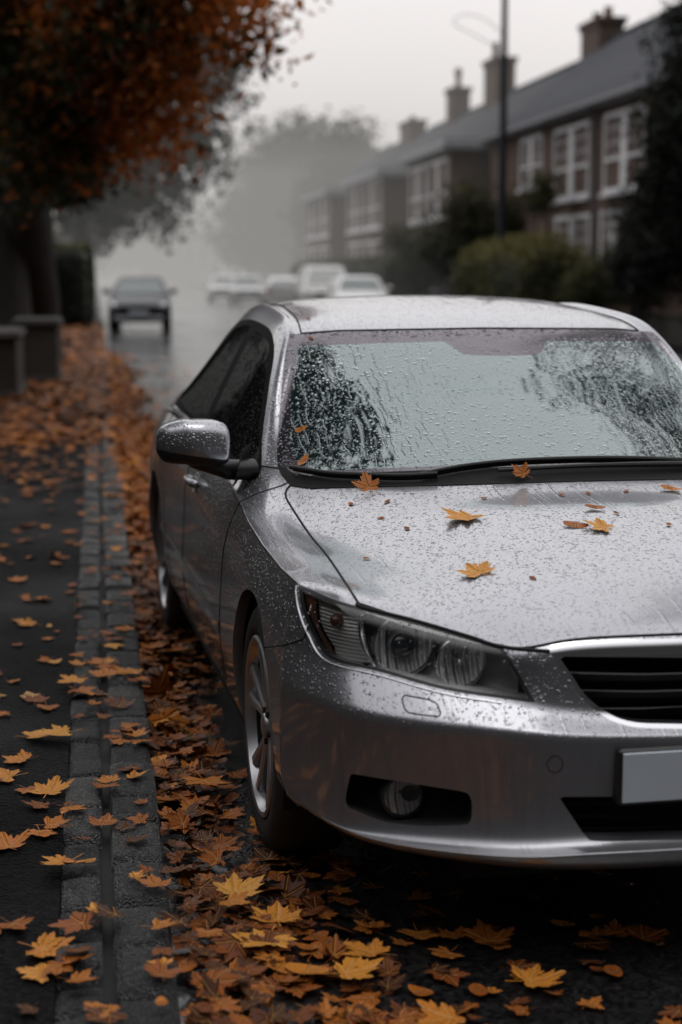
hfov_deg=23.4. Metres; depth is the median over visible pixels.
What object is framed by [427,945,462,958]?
fallen leaf
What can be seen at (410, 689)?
saloon car
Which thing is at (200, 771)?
fallen leaf
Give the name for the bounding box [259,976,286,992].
fallen leaf
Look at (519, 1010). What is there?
fallen leaf
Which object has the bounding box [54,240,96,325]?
hedge
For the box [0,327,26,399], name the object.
stone pier
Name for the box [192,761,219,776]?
fallen leaf
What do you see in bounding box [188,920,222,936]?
fallen leaf
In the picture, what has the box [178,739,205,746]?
fallen leaf
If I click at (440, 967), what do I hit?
fallen leaf
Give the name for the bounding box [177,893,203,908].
fallen leaf
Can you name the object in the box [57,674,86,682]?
fallen leaf
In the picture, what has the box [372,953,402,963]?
fallen leaf
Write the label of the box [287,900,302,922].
fallen leaf
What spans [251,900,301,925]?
fallen leaf
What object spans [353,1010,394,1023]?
fallen leaf
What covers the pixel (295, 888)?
fallen leaf
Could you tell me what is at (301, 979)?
fallen leaf
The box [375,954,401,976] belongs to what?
fallen leaf
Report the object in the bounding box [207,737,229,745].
fallen leaf
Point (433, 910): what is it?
fallen leaf
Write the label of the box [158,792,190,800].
fallen leaf
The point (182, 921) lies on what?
fallen leaf
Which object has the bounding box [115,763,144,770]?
fallen leaf
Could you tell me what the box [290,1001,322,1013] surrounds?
fallen leaf
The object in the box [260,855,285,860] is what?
fallen leaf
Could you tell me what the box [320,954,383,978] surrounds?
fallen leaf
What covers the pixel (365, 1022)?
fallen leaf
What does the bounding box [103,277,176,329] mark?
oncoming car
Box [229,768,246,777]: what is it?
fallen leaf
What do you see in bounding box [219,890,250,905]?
fallen leaf
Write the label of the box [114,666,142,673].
fallen leaf
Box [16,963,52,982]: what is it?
fallen leaf
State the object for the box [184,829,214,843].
fallen leaf
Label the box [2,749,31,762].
fallen leaf
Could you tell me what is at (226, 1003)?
fallen leaf
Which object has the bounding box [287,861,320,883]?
fallen leaf
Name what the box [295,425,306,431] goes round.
fallen leaf
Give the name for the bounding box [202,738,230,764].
fallen leaf
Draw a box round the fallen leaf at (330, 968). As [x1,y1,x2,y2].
[307,959,333,977]
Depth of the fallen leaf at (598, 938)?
3.71 m
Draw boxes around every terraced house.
[300,116,428,265]
[339,67,488,263]
[399,38,579,294]
[479,5,681,314]
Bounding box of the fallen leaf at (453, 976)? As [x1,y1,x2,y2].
[429,967,470,986]
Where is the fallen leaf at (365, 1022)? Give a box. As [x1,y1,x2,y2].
[356,1014,386,1023]
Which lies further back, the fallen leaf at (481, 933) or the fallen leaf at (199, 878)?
the fallen leaf at (199, 878)
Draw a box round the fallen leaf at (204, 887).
[191,877,217,897]
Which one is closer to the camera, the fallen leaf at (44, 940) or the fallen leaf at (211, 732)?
the fallen leaf at (44, 940)
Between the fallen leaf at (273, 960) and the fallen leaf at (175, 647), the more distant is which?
the fallen leaf at (175, 647)
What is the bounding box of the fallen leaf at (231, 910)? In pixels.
[225,906,250,918]
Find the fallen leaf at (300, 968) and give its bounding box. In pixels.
[285,962,328,973]
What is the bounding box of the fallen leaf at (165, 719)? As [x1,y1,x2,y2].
[148,718,168,725]
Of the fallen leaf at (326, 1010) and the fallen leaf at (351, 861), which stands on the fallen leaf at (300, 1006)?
the fallen leaf at (326, 1010)
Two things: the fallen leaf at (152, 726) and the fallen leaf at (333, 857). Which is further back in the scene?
the fallen leaf at (152, 726)
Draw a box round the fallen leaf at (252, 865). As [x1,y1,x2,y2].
[240,861,269,869]
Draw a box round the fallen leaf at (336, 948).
[321,933,356,964]
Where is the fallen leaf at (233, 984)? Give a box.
[224,975,238,988]
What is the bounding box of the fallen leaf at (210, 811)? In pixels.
[193,801,219,815]
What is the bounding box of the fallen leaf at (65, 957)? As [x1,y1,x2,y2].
[61,953,94,963]
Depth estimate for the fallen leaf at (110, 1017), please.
3.14 m
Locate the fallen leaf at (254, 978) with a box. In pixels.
[232,970,266,989]
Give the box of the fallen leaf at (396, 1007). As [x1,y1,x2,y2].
[389,999,410,1018]
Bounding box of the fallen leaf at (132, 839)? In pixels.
[124,834,148,842]
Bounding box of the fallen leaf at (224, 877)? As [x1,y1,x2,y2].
[210,872,231,885]
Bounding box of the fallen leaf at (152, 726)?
[147,718,167,739]
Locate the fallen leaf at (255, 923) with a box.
[241,914,279,928]
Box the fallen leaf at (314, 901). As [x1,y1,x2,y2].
[299,895,328,914]
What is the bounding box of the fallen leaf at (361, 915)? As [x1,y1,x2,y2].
[347,906,380,920]
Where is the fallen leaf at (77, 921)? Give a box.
[47,910,104,934]
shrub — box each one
[371,213,461,294]
[402,170,525,287]
[511,160,568,257]
[550,244,680,320]
[593,180,678,323]
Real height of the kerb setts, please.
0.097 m
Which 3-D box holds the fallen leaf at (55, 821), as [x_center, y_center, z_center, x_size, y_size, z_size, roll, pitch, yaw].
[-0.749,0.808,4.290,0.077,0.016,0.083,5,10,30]
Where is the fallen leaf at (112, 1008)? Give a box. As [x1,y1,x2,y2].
[84,1002,121,1016]
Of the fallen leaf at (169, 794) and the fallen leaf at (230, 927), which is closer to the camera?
the fallen leaf at (230, 927)
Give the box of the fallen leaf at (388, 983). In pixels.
[377,974,406,992]
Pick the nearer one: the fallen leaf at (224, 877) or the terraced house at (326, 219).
the fallen leaf at (224, 877)
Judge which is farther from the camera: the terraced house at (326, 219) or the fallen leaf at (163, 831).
the terraced house at (326, 219)
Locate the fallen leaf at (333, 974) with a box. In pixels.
[318,966,335,976]
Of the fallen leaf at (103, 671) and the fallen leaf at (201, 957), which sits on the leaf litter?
the fallen leaf at (201, 957)
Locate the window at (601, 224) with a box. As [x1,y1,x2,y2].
[599,208,626,271]
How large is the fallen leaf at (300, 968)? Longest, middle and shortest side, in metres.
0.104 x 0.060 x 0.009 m
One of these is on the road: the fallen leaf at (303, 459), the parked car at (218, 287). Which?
the parked car at (218, 287)
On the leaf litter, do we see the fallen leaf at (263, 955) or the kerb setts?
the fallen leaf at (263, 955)
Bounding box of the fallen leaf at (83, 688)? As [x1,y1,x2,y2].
[71,685,96,692]
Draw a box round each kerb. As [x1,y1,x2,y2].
[98,313,177,1023]
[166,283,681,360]
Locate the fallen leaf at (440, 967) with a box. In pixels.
[420,961,451,975]
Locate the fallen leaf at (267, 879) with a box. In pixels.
[260,873,279,883]
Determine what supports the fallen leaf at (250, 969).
on the fallen leaf
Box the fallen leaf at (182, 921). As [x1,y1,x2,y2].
[153,910,201,926]
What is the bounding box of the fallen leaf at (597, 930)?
[579,926,621,935]
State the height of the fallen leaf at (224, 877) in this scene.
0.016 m
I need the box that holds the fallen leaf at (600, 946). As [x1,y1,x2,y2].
[571,934,611,949]
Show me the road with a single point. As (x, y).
(644, 987)
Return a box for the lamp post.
[453,0,507,268]
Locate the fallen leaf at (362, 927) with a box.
[353,920,383,934]
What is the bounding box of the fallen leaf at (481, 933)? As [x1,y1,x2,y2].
[464,918,514,949]
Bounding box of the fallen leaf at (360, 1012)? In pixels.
[352,1004,386,1018]
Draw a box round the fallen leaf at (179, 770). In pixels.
[168,765,191,773]
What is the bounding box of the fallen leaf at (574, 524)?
[563,520,588,527]
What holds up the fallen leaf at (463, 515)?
on the saloon car at (410, 689)
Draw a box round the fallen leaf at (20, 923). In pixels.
[0,916,33,928]
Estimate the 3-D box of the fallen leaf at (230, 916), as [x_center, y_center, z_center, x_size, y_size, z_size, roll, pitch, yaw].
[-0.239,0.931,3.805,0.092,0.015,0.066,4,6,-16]
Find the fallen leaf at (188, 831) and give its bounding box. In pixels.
[167,811,195,834]
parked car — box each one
[205,275,241,300]
[226,275,264,303]
[259,276,296,304]
[295,265,345,299]
[326,275,391,296]
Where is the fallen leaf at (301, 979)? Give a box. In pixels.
[271,975,314,981]
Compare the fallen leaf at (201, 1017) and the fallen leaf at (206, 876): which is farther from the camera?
the fallen leaf at (206, 876)
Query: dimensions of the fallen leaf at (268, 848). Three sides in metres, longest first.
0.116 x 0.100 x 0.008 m
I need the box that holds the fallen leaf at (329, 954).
[323,946,342,964]
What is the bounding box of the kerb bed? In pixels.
[53,282,180,1023]
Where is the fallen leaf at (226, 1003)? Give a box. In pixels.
[208,996,242,1013]
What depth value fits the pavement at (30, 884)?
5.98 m
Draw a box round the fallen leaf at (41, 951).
[17,931,75,957]
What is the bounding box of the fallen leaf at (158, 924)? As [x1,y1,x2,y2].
[141,918,177,928]
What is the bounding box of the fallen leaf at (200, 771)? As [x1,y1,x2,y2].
[185,768,213,773]
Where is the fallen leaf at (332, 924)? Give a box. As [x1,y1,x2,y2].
[321,922,356,933]
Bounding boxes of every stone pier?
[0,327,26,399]
[9,316,63,382]
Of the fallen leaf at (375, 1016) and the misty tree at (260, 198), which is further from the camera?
the misty tree at (260, 198)
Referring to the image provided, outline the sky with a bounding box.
[53,0,680,274]
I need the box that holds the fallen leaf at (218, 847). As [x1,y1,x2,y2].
[195,842,227,855]
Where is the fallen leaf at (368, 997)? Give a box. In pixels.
[346,991,389,1004]
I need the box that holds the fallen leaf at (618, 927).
[604,918,638,936]
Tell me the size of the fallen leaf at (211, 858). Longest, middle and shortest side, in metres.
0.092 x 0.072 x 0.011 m
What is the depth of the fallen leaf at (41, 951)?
3.49 m
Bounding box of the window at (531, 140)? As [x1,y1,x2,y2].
[516,133,543,192]
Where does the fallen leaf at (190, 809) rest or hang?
on the leaf litter
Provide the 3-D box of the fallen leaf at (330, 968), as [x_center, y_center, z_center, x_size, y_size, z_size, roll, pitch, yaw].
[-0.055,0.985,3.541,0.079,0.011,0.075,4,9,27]
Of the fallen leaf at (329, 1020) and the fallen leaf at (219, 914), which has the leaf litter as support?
the fallen leaf at (219, 914)
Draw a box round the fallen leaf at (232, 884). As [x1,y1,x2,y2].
[212,872,264,900]
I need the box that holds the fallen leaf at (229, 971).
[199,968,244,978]
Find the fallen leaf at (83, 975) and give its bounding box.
[58,968,100,981]
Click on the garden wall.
(666, 327)
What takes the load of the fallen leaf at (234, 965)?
on the fallen leaf
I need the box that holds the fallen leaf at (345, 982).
[332,968,360,986]
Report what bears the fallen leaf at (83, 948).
on the kerb setts
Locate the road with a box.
[98,279,681,1023]
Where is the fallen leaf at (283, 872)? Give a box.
[266,870,292,875]
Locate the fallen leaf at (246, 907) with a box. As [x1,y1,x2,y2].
[237,898,266,912]
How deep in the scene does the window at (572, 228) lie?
43.31 m
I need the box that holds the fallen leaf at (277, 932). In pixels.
[262,924,293,935]
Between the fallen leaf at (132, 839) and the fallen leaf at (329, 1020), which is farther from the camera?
the fallen leaf at (132, 839)
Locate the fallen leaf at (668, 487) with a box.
[660,484,681,489]
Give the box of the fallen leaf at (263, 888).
[256,883,281,891]
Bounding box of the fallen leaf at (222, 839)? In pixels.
[211,832,238,847]
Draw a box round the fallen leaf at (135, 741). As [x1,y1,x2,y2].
[131,739,151,743]
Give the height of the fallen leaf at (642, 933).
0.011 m
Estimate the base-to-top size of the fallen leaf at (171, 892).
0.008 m
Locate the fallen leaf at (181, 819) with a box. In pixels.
[163,808,191,833]
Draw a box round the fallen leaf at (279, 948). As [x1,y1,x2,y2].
[265,928,297,954]
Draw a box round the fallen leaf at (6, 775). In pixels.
[0,768,24,781]
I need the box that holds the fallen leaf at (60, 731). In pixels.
[36,724,80,735]
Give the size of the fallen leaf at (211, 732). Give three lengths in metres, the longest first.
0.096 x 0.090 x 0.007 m
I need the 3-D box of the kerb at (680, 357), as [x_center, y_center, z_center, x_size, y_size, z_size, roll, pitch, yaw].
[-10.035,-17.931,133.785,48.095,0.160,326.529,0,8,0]
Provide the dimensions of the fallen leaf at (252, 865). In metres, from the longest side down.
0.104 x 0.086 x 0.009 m
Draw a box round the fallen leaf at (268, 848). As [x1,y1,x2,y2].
[260,846,300,855]
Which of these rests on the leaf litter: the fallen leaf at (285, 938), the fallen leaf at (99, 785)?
the fallen leaf at (285, 938)
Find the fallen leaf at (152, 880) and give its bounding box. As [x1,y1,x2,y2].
[135,873,170,888]
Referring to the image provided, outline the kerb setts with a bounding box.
[54,314,103,1023]
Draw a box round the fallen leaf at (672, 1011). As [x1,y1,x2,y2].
[658,1005,681,1018]
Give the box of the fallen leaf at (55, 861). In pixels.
[40,853,86,864]
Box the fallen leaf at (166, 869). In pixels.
[159,864,190,874]
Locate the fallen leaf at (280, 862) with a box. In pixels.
[265,853,297,865]
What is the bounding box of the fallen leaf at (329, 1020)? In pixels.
[320,1013,356,1023]
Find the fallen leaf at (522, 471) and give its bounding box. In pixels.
[511,462,531,477]
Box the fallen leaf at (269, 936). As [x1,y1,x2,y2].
[249,930,278,956]
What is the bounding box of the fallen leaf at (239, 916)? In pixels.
[230,912,248,917]
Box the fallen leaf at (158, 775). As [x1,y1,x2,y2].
[154,773,176,777]
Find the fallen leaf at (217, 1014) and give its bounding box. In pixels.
[188,1009,228,1016]
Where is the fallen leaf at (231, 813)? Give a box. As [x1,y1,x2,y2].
[212,806,243,818]
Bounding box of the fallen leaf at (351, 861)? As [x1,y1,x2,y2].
[332,852,356,869]
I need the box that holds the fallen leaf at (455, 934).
[437,926,469,938]
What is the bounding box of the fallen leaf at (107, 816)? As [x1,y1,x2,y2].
[88,813,117,827]
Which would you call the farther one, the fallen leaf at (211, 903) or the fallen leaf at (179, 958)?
the fallen leaf at (211, 903)
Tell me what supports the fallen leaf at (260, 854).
on the road
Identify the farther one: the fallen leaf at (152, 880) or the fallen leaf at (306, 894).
the fallen leaf at (306, 894)
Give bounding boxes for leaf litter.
[0,322,680,1023]
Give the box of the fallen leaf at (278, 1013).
[257,1002,297,1022]
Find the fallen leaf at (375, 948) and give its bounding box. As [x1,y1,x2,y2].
[342,938,392,956]
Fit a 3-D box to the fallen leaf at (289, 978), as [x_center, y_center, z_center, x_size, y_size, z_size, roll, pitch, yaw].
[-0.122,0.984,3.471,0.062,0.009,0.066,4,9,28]
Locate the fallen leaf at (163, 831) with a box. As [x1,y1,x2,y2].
[160,826,180,834]
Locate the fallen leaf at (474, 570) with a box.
[454,561,495,576]
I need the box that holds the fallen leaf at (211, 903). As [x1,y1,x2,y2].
[197,898,231,909]
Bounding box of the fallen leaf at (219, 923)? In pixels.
[200,913,226,929]
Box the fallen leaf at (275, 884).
[265,883,287,890]
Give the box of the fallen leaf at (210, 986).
[199,970,231,1002]
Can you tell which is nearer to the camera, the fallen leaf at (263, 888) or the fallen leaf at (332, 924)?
the fallen leaf at (332, 924)
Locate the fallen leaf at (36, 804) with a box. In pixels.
[21,800,48,808]
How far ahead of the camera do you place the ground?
610.24 m
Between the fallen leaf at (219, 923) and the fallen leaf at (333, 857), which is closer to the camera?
the fallen leaf at (219, 923)
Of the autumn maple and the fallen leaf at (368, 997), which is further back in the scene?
the autumn maple
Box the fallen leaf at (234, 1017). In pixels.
[225,1010,251,1023]
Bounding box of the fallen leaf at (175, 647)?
[156,643,191,651]
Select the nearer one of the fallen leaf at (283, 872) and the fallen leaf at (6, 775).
the fallen leaf at (283, 872)
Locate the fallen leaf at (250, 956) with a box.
[246,952,256,959]
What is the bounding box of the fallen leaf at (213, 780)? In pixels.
[183,769,226,785]
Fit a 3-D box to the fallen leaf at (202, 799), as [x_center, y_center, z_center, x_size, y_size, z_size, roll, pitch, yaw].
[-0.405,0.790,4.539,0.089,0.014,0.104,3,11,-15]
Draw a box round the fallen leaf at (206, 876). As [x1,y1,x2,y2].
[191,873,220,881]
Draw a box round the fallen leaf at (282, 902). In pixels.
[267,898,289,906]
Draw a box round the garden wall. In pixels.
[633,311,681,346]
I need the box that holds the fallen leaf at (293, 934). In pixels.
[273,923,296,940]
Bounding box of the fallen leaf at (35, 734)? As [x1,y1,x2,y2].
[22,729,53,737]
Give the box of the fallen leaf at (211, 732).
[195,728,220,735]
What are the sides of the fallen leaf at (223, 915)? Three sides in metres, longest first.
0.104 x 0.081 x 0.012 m
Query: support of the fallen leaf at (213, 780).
on the leaf litter
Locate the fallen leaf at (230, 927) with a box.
[225,919,243,929]
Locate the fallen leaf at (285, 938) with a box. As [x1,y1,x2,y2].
[231,924,297,947]
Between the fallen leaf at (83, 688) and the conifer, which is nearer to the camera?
the fallen leaf at (83, 688)
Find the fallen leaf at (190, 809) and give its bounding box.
[182,800,197,817]
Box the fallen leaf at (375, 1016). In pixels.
[346,1012,398,1023]
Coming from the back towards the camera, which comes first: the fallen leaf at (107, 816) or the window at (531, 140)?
the window at (531, 140)
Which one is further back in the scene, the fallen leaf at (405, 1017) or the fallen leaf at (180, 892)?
the fallen leaf at (180, 892)
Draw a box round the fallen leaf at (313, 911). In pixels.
[300,906,324,916]
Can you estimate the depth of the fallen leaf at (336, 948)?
3.63 m
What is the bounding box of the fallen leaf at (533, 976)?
[504,964,565,987]
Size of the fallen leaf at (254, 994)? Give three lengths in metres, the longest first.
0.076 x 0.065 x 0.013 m
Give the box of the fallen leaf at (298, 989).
[279,979,321,997]
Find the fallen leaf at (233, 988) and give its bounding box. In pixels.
[223,967,241,991]
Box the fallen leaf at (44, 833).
[27,824,56,836]
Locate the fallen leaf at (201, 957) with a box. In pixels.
[189,945,216,960]
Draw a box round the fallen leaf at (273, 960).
[242,953,276,977]
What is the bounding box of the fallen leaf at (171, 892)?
[167,886,182,897]
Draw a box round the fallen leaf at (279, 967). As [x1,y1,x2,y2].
[262,958,292,973]
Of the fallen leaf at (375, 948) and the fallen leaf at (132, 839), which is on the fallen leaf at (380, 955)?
the fallen leaf at (375, 948)
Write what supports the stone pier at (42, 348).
on the ground
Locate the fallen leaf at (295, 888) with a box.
[274,874,305,906]
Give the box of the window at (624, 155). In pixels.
[598,103,647,197]
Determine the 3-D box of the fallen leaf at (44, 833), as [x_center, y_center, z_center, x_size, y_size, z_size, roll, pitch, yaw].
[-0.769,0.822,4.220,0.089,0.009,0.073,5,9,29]
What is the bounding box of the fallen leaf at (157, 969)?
[143,957,182,980]
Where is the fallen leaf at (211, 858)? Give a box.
[196,850,231,865]
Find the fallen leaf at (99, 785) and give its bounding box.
[91,782,119,787]
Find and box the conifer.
[592,0,681,323]
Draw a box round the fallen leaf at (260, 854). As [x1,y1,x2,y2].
[248,846,280,862]
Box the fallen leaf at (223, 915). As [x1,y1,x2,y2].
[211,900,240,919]
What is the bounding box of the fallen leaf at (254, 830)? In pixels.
[246,826,258,835]
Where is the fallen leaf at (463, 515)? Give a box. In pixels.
[440,507,484,520]
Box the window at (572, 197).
[551,120,591,204]
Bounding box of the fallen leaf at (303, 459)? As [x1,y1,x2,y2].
[298,454,307,464]
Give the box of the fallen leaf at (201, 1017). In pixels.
[187,1004,222,1023]
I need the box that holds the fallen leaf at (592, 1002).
[576,996,603,1008]
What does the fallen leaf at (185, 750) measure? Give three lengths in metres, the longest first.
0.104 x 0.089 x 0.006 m
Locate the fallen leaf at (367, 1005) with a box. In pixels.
[335,1000,375,1016]
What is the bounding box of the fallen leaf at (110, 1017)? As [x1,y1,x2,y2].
[84,1004,129,1023]
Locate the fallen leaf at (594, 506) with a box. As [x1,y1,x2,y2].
[585,504,605,508]
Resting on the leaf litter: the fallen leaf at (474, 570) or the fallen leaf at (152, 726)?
the fallen leaf at (152, 726)
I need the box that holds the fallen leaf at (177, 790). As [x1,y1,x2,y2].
[161,785,186,794]
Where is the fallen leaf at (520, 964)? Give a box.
[506,959,541,971]
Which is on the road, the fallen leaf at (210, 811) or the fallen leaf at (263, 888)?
the fallen leaf at (263, 888)
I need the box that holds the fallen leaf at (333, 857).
[325,853,352,867]
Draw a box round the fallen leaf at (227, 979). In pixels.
[192,968,238,996]
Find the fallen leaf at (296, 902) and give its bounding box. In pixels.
[285,899,302,904]
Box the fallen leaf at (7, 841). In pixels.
[0,828,29,849]
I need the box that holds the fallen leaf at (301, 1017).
[285,1004,314,1023]
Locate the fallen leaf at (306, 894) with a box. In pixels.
[300,888,325,899]
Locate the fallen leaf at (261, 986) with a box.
[245,980,274,1001]
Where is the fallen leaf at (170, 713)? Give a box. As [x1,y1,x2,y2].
[148,703,189,743]
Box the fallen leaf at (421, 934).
[398,923,438,938]
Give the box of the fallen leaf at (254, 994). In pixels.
[239,987,271,1003]
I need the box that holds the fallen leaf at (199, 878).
[189,874,221,883]
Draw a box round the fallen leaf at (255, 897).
[235,894,258,906]
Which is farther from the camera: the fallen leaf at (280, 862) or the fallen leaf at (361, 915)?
the fallen leaf at (280, 862)
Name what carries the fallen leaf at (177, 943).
on the kerb bed
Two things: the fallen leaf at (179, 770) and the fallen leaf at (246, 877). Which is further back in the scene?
the fallen leaf at (179, 770)
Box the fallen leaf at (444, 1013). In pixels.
[411,999,475,1023]
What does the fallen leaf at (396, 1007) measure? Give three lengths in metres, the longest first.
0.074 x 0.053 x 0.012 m
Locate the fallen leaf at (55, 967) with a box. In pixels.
[41,954,73,974]
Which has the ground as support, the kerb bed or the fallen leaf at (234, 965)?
the kerb bed
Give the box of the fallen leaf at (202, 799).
[179,789,209,803]
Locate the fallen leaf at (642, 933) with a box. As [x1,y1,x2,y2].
[626,924,666,941]
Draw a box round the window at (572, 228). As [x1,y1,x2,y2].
[555,213,590,258]
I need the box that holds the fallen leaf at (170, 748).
[166,744,181,753]
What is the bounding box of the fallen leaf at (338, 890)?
[324,885,351,894]
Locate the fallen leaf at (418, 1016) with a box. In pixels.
[413,1006,426,1020]
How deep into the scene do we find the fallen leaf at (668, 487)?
4.58 m
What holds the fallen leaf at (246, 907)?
on the leaf litter
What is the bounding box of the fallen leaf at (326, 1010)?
[311,997,336,1020]
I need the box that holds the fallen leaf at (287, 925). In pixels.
[275,921,292,930]
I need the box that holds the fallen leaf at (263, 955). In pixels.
[252,949,286,962]
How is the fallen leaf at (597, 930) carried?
on the road
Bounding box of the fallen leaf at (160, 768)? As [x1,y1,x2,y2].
[153,758,177,775]
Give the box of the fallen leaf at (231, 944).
[208,922,250,962]
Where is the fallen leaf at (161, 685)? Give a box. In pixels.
[143,665,171,698]
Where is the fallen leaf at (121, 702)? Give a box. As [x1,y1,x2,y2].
[104,696,135,708]
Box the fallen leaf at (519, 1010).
[503,1003,532,1014]
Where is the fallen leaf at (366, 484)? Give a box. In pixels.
[351,471,378,494]
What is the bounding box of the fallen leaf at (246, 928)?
[235,919,259,933]
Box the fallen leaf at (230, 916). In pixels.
[224,913,251,920]
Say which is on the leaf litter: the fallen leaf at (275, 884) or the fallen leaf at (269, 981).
the fallen leaf at (275, 884)
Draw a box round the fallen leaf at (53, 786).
[25,775,74,797]
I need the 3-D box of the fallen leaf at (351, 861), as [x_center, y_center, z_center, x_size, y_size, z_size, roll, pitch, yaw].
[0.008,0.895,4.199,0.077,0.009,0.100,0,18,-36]
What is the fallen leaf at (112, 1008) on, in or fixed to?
on the kerb at (139, 989)
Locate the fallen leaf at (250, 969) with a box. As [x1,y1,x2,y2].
[239,964,268,974]
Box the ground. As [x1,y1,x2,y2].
[95,275,265,286]
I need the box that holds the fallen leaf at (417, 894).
[399,889,433,899]
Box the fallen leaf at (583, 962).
[579,958,604,964]
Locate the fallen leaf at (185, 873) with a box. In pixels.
[170,861,200,879]
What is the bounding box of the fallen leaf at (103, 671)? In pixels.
[89,667,117,677]
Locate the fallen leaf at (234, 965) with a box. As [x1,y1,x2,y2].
[229,957,258,972]
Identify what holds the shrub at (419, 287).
on the ground
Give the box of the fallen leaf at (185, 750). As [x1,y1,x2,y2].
[168,745,195,753]
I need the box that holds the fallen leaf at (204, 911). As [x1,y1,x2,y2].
[190,907,215,914]
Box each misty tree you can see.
[53,200,137,272]
[57,182,233,284]
[190,106,341,282]
[276,105,391,264]
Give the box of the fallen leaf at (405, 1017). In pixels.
[384,1008,425,1023]
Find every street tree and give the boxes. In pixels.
[0,3,78,326]
[49,105,131,337]
[53,3,268,256]
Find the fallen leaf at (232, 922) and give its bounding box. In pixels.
[231,921,260,932]
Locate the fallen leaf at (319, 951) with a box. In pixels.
[299,941,326,960]
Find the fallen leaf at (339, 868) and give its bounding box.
[321,860,359,883]
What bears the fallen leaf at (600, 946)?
on the road
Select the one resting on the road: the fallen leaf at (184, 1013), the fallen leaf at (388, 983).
the fallen leaf at (388, 983)
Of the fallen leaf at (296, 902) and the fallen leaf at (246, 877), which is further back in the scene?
the fallen leaf at (246, 877)
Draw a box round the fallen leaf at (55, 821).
[44,814,69,828]
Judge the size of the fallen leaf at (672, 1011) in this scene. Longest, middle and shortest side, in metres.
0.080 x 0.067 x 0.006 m
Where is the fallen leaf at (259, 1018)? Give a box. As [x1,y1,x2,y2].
[250,1007,278,1023]
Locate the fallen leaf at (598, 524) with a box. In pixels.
[582,518,613,531]
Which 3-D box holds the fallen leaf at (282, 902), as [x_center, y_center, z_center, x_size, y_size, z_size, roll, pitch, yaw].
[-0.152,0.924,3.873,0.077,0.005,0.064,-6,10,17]
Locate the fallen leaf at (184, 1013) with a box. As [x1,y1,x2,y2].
[180,997,217,1021]
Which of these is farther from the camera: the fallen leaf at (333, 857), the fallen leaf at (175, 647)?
the fallen leaf at (175, 647)
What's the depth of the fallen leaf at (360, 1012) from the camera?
3.35 m
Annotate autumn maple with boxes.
[0,0,331,362]
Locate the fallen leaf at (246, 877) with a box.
[224,872,265,879]
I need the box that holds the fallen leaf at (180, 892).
[173,884,217,897]
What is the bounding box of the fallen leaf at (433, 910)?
[417,903,445,917]
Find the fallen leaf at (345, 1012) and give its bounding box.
[330,1000,380,1017]
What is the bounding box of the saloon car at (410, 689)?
[148,295,681,878]
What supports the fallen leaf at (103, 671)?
on the kerb at (139, 989)
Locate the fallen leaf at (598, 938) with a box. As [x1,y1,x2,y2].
[576,935,609,939]
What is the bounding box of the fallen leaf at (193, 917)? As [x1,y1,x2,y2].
[170,915,197,928]
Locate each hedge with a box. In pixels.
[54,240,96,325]
[290,253,418,294]
[449,230,595,302]
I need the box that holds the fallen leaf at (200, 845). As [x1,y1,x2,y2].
[192,843,224,850]
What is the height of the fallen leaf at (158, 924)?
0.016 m
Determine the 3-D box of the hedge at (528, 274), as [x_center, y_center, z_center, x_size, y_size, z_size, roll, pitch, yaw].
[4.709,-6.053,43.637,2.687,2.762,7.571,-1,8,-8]
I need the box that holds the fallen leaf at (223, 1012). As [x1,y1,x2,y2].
[217,1005,243,1017]
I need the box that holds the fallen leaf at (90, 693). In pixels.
[79,689,106,694]
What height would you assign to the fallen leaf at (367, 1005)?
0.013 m
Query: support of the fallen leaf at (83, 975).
on the kerb setts
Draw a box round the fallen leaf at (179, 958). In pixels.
[173,954,202,963]
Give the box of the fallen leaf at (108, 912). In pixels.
[89,902,135,918]
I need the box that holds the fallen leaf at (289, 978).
[272,971,298,984]
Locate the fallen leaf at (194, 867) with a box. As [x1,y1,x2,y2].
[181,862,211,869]
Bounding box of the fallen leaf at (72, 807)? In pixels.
[56,804,86,813]
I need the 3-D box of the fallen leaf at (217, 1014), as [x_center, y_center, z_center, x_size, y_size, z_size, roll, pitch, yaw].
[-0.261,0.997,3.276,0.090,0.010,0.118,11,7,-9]
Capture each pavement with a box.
[0,282,96,1023]
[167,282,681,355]
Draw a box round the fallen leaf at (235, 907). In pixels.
[232,905,254,914]
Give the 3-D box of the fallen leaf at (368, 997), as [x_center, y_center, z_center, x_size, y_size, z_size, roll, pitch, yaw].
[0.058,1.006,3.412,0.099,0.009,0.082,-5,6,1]
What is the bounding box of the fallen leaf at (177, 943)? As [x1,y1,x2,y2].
[171,934,199,949]
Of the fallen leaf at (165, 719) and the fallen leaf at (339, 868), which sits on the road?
the fallen leaf at (339, 868)
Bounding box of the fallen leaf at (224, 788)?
[214,781,241,790]
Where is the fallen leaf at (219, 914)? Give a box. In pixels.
[209,906,227,926]
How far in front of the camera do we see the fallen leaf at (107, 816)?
4.25 m
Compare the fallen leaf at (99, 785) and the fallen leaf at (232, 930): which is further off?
the fallen leaf at (99, 785)
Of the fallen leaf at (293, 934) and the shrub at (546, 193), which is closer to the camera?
the fallen leaf at (293, 934)
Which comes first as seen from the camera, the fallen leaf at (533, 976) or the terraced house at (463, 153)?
the fallen leaf at (533, 976)
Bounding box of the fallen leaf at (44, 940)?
[26,932,61,955]
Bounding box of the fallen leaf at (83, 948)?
[63,944,92,951]
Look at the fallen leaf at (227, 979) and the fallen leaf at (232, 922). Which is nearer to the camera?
the fallen leaf at (227, 979)
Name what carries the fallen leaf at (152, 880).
on the kerb at (139, 989)
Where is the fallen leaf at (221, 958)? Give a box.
[211,951,237,963]
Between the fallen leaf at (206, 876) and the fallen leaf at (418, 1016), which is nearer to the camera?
the fallen leaf at (418, 1016)
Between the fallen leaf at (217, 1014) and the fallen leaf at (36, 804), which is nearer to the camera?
the fallen leaf at (217, 1014)
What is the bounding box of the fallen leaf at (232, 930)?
[215,927,236,943]

